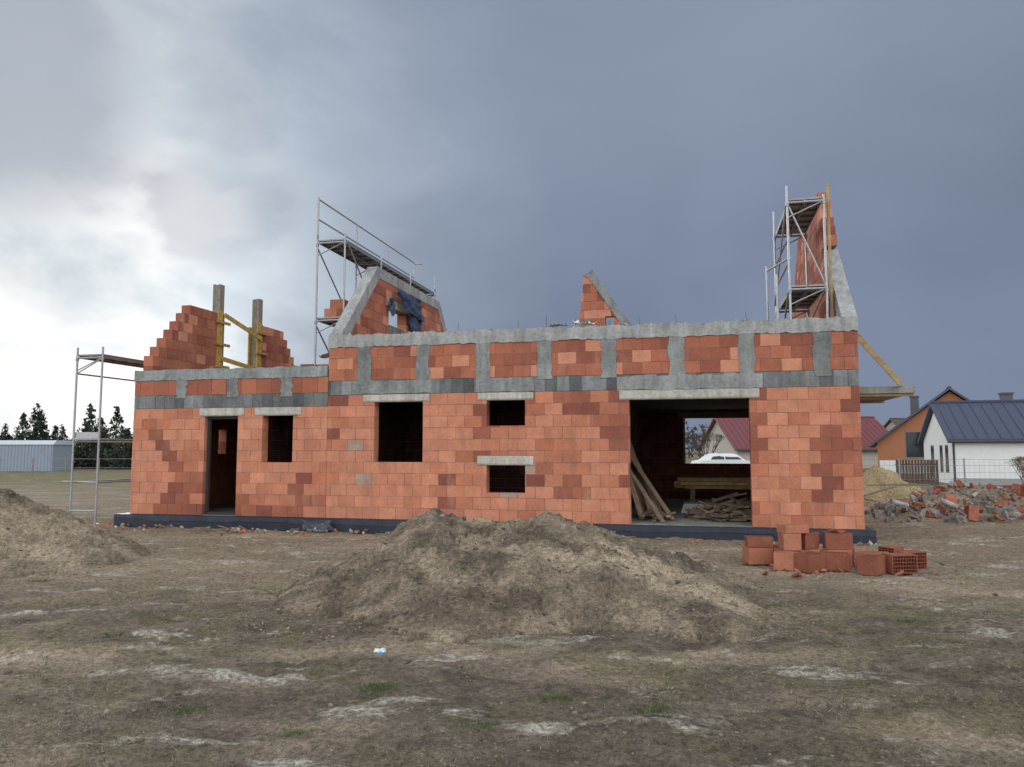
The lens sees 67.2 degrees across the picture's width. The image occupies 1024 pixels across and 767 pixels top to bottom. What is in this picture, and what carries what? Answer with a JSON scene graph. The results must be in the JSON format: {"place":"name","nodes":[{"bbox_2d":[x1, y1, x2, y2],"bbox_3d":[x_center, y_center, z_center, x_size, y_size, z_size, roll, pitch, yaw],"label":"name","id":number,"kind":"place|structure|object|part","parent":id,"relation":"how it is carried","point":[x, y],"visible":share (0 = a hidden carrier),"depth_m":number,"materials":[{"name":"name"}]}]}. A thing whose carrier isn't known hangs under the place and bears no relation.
{"place":"outdoors","nodes":[
{"label":"outdoors","id":0,"kind":"place"},
{"bbox_2d":[61,347,143,523],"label":"scaffold tower","id":1,"kind":"structure","parent":0,"point":[102,358],"depth_m":18.12,"materials":[{"name":"metal"}]},
{"bbox_2d":[0,451,1023,766],"bbox_3d":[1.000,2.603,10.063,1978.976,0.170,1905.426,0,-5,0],"label":"ground","id":2,"kind":"structure","parent":0,"point":[522,669],"depth_m":6.01,"materials":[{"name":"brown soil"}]},
{"bbox_2d":[0,440,75,470],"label":"metal shed","id":3,"kind":"structure","parent":2,"relation":"on","point":[47,455],"depth_m":62.75,"materials":[{"name":"grey metal"}]},
{"bbox_2d":[0,457,131,474],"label":"field fence","id":4,"kind":"object","parent":2,"relation":"on","point":[66,464],"visible":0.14,"depth_m":52.49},
{"bbox_2d":[0,403,132,468],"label":"distant pine trees","id":5,"kind":"object","parent":2,"relation":"on","point":[115,455],"visible":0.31,"depth_m":70.88,"materials":[{"name":"green plant"}]},
{"bbox_2d":[0,488,150,577],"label":"dirt pile","id":6,"kind":"object","parent":2,"relation":"on","point":[27,532],"visible":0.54,"depth_m":11.73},
{"bbox_2d":[300,519,333,530],"bbox_3d":[-4.125,3.003,16.303,0.751,0.256,0.190,-1,-5,13],"label":"torn foil","id":7,"kind":"object","parent":2,"relation":"on","point":[311,525],"visible":0.94,"depth_m":16.30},
{"bbox_2d":[313,529,326,532],"bbox_3d":[-4.018,3.084,16.097,0.350,0.083,0.130,-1,-5,13],"label":"paper scrap","id":8,"kind":"object","parent":2,"relation":"on","point":[315,531],"visible":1,"depth_m":16.08,"materials":[{"name":"beige paper"}]},
{"bbox_2d":[374,647,385,654],"bbox_3d":[-1.085,2.202,6.343,0.101,0.059,0.075,0,-5,0],"label":"crumpled wrapper","id":9,"kind":"object","parent":2,"relation":"on","point":[381,651],"visible":1,"depth_m":6.34,"materials":[{"name":"white plastic"}]},
{"bbox_2d":[56,421,707,458],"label":"distant tree line","id":10,"kind":"object","parent":2,"relation":"on","point":[687,434],"visible":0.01,"depth_m":151.87,"materials":[{"name":"green plant"}]},
{"bbox_2d":[99,523,878,547],"bbox_3d":[-1.369,3.004,15.215,16.138,0.141,1.533,-1,-5,13],"label":"building debris","id":11,"kind":"object","parent":2,"relation":"on","point":[243,530],"visible":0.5,"depth_m":16.09,"materials":[{"name":"brick"}]},
{"bbox_2d":[114,512,876,543],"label":"plinth","id":12,"kind":"structure","parent":2,"relation":"on","point":[374,526],"depth_m":16.21,"materials":[{"name":"black plastic"}]},
{"bbox_2d":[130,192,864,529],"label":"clay block walls","id":13,"kind":"structure","parent":12,"relation":"on","point":[810,427],"depth_m":16.24,"materials":[{"name":"brick"}]},
{"bbox_2d":[212,284,262,366],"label":"concrete columns","id":14,"kind":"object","parent":13,"relation":"on","point":[219,296],"visible":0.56,"depth_m":22.62,"materials":[{"name":"grey concrete"}]},
{"bbox_2d":[215,310,267,368],"bbox_3d":[-7.735,-1.002,21.793,0.365,1.750,2.500,-1,-5,13],"label":"column formwork","id":15,"kind":"object","parent":13,"relation":"attached to","point":[258,335],"depth_m":21.41,"materials":[{"name":"yellow wood"}]},
{"bbox_2d":[389,289,424,331],"bbox_3d":[-2.733,-1.690,20.391,0.272,1.333,2.247,-1,-5,13],"label":"blue tarpaulin","id":16,"kind":"object","parent":13,"relation":"attached to","point":[411,306],"visible":0.86,"depth_m":20.63,"materials":[{"name":"blue plastic"}]},
{"bbox_2d":[199,298,759,464],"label":"lintels","id":17,"kind":"object","parent":13,"relation":"attached to","point":[722,393],"visible":0.9,"depth_m":15.87,"materials":[{"name":"grey concrete"}]},
{"bbox_2d":[134,249,915,529],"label":"concrete beams and slabs","id":18,"kind":"structure","parent":12,"relation":"on","point":[745,331],"depth_m":15.94,"materials":[{"name":"grey concrete"}]},
{"bbox_2d":[205,416,237,514],"bbox_3d":[-6.508,1.846,17.388,0.832,2.193,0.080,-1,-5,13],"label":"door frame","id":19,"kind":"object","parent":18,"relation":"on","point":[208,462],"visible":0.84,"depth_m":17.44,"materials":[{"name":"brown wood"}]},
{"bbox_2d":[300,364,328,366],"bbox_3d":[-5.116,0.005,19.337,1.303,0.958,0.352,0,-5,1],"label":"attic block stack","id":20,"kind":"object","parent":18,"relation":"on","point":[302,365],"visible":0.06,"depth_m":19.26,"materials":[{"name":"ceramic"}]},
{"bbox_2d":[314,197,435,365],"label":"scaffold tower","id":21,"kind":"structure","parent":18,"relation":"on","point":[345,249],"depth_m":19.33,"materials":[{"name":"metal"}]},
{"bbox_2d":[317,319,596,357],"bbox_3d":[-1.559,-0.977,17.564,7.656,0.361,0.566,-3,-6,31],"label":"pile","id":22,"kind":"object","parent":18,"relation":"on","point":[581,322],"visible":0.73,"depth_m":15.80,"materials":[{"name":"red brick"}]},
{"bbox_2d":[134,370,858,410],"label":"ring course blocks","id":23,"kind":"structure","parent":18,"relation":"on","point":[597,382],"depth_m":16.21,"materials":[{"name":"grey concrete"}]},
{"bbox_2d":[367,311,819,333],"bbox_3d":[1.361,-1.229,15.756,9.304,0.364,0.034,-1,-5,13],"label":"rebar","id":24,"kind":"object","parent":18,"relation":"on","point":[575,321],"visible":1,"depth_m":15.91,"materials":[{"name":"metal"}]},
{"bbox_2d":[630,442,675,522],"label":"leaning planks","id":25,"kind":"object","parent":18,"relation":"on","point":[645,506],"visible":0.86,"depth_m":16.27,"materials":[{"name":"brown wood"}]},
{"bbox_2d":[681,502,712,512],"bbox_3d":[4.303,2.884,17.889,0.730,0.215,0.600,-1,-5,13],"label":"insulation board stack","id":26,"kind":"object","parent":18,"relation":"on","point":[690,505],"visible":0.48,"depth_m":17.66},
{"bbox_2d":[674,477,750,501],"bbox_3d":[5.573,2.729,19.210,2.996,0.750,0.920,-1,-5,13],"label":"formwork beam stack","id":27,"kind":"object","parent":18,"relation":"on","point":[692,484],"visible":0.63,"depth_m":18.96,"materials":[{"name":"wood"}]},
{"bbox_2d":[684,492,751,521],"bbox_3d":[4.531,2.625,16.364,1.720,0.657,2.088,-1,-5,13],"label":"timber offcut pile","id":28,"kind":"object","parent":18,"relation":"on","point":[721,510],"visible":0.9,"depth_m":15.88,"materials":[{"name":"brown wood"}]},
{"bbox_2d":[765,182,833,319],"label":"scaffold tower","id":29,"kind":"structure","parent":18,"relation":"on","point":[798,215],"depth_m":15.53,"materials":[{"name":"metal"}]},
{"bbox_2d":[857,332,913,402],"bbox_3d":[7.817,-0.398,17.103,1.340,1.529,2.738,-1,-5,13],"label":"canopy brace","id":30,"kind":"object","parent":18,"relation":"on","point":[880,361],"visible":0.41,"depth_m":15.79,"materials":[{"name":"brown wood"}]},
{"bbox_2d":[0,491,1023,766],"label":"soil clods","id":31,"kind":"object","parent":2,"relation":"on","point":[340,629],"visible":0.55,"depth_m":7.55,"materials":[{"name":"brown soil"}]},
{"bbox_2d":[3,523,1022,766],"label":"green grass tufts","id":32,"kind":"object","parent":2,"relation":"on","point":[377,688],"visible":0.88,"depth_m":5.60,"materials":[{"name":"green plant"}]},
{"bbox_2d":[274,508,765,642],"bbox_3d":[0.048,2.132,9.798,7.696,1.080,6.890,0,-5,0],"label":"dirt pile","id":33,"kind":"object","parent":2,"relation":"on","point":[571,598],"visible":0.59,"depth_m":8.11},
{"bbox_2d":[685,432,724,457],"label":"bare tree","id":34,"kind":"object","parent":2,"relation":"on","point":[703,436],"visible":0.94,"depth_m":61.94,"materials":[{"name":"plant"}]},
{"bbox_2d":[691,453,749,463],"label":"parked car","id":35,"kind":"object","parent":2,"relation":"on","point":[727,458],"visible":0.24,"depth_m":54.98,"materials":[{"name":"white metal"}]},
{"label":"windows","id":36,"kind":"part","parent":35,"relation":"part of","materials":[{"name":"black glass"}]},
{"bbox_2d":[702,422,877,467],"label":"walls","id":37,"kind":"structure","parent":2,"relation":"on","point":[724,445],"depth_m":74.29,"materials":[{"name":"beige paint"}]},
{"bbox_2d":[698,416,887,450],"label":"roof","id":38,"kind":"structure","parent":37,"relation":"on","point":[735,431],"depth_m":75.43,"materials":[{"name":"metal"}]},
{"bbox_2d":[741,523,939,577],"bbox_3d":[4.703,2.412,11.250,2.495,0.668,1.868,0,-5,0],"label":"hollow clay block stack","id":39,"kind":"object","parent":2,"relation":"on","point":[797,549],"visible":0.99,"depth_m":11.05,"materials":[{"name":"orange brick"}]},
{"bbox_2d":[863,465,924,506],"bbox_3d":[11.485,3.270,24.499,4.970,1.343,3.780,0,-5,0],"label":"sand pile","id":40,"kind":"object","parent":2,"relation":"on","point":[874,474],"visible":0.21,"depth_m":23.77,"materials":[{"name":"beige sand"}]},
{"bbox_2d":[884,418,905,430],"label":"distant house","id":41,"kind":"structure","parent":2,"relation":"on","point":[890,423],"depth_m":108.74,"materials":[{"name":"paint"}]},
{"bbox_2d":[895,460,938,484],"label":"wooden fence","id":42,"kind":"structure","parent":2,"relation":"on","point":[905,464],"depth_m":35.29,"materials":[{"name":"wood"}]},
{"bbox_2d":[877,392,962,467],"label":"walls","id":43,"kind":"structure","parent":2,"relation":"on","point":[891,445],"depth_m":56.32,"materials":[{"name":"orange paint"}]},
{"bbox_2d":[880,460,923,473],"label":"plaster band","id":44,"kind":"object","parent":43,"relation":"attached to","point":[887,466],"visible":0.11,"depth_m":56.50,"materials":[{"name":"white paint"}]},
{"bbox_2d":[909,396,918,413],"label":"chimney","id":45,"kind":"object","parent":43,"relation":"on","point":[914,403],"visible":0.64,"depth_m":59.83,"materials":[{"name":"grey concrete"}]},
{"bbox_2d":[905,431,923,457],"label":"window frames","id":46,"kind":"structure","parent":43,"relation":"attached to","point":[905,445],"depth_m":56.07,"materials":[{"name":"grey plastic"}]},
{"bbox_2d":[906,432,923,456],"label":"windows","id":47,"kind":"structure","parent":43,"relation":"attached to","point":[914,448],"depth_m":55.90,"materials":[{"name":"grey glass"}]},
{"bbox_2d":[869,386,969,447],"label":"roof","id":48,"kind":"structure","parent":43,"relation":"on","point":[937,397],"depth_m":55.80,"materials":[{"name":"metal"}]},
{"bbox_2d":[862,458,1023,487],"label":"wire fence","id":49,"kind":"object","parent":2,"relation":"on","point":[939,472],"visible":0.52,"depth_m":32.80,"materials":[{"name":"metal"}]},
{"bbox_2d":[864,480,1023,523],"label":"rubble heap","id":50,"kind":"object","parent":2,"relation":"on","point":[972,510],"visible":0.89,"depth_m":19.33,"materials":[{"name":"grey concrete"}]},
{"bbox_2d":[864,485,1023,522],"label":"rubble heap base","id":51,"kind":"object","parent":2,"relation":"on","point":[985,514],"visible":0.27,"depth_m":19.35,"materials":[{"name":"grey concrete"}]},
{"bbox_2d":[924,413,1023,482],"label":"walls","id":52,"kind":"structure","parent":2,"relation":"on","point":[935,436],"depth_m":38.54,"materials":[{"name":"white paint"}]},
{"bbox_2d":[930,445,948,471],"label":"window frames","id":53,"kind":"structure","parent":52,"relation":"attached to","point":[942,455],"depth_m":40.80,"materials":[{"name":"grey plastic"}]},
{"bbox_2d":[931,446,948,471],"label":"windows","id":54,"kind":"structure","parent":52,"relation":"attached to","point":[946,456],"depth_m":40.95,"materials":[{"name":"grey glass"}]},
{"bbox_2d":[918,399,1023,443],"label":"roof","id":55,"kind":"structure","parent":52,"relation":"on","point":[980,421],"depth_m":39.96,"materials":[{"name":"metal"}]},
{"bbox_2d":[998,392,1013,399],"bbox_3d":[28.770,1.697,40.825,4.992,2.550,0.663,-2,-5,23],"label":"chimney","id":56,"kind":"object","parent":52,"relation":"on","point":[1005,395],"visible":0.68,"depth_m":41.54,"materials":[{"name":"grey concrete"}]},
{"bbox_2d":[952,443,1023,484],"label":"downpipe and base","id":57,"kind":"object","parent":2,"relation":"on","point":[981,481],"visible":0.61,"depth_m":38.30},
{"bbox_2d":[1005,456,1023,481],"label":"bare bush","id":58,"kind":"object","parent":2,"relation":"on","point":[1020,461],"visible":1,"depth_m":31.95,"materials":[{"name":"plant"}]},
{"bbox_2d":[0,0,1023,450],"label":"sky","id":59,"kind":"structure","parent":0,"point":[155,154],"materials":[{"name":"grey"}]}
]}

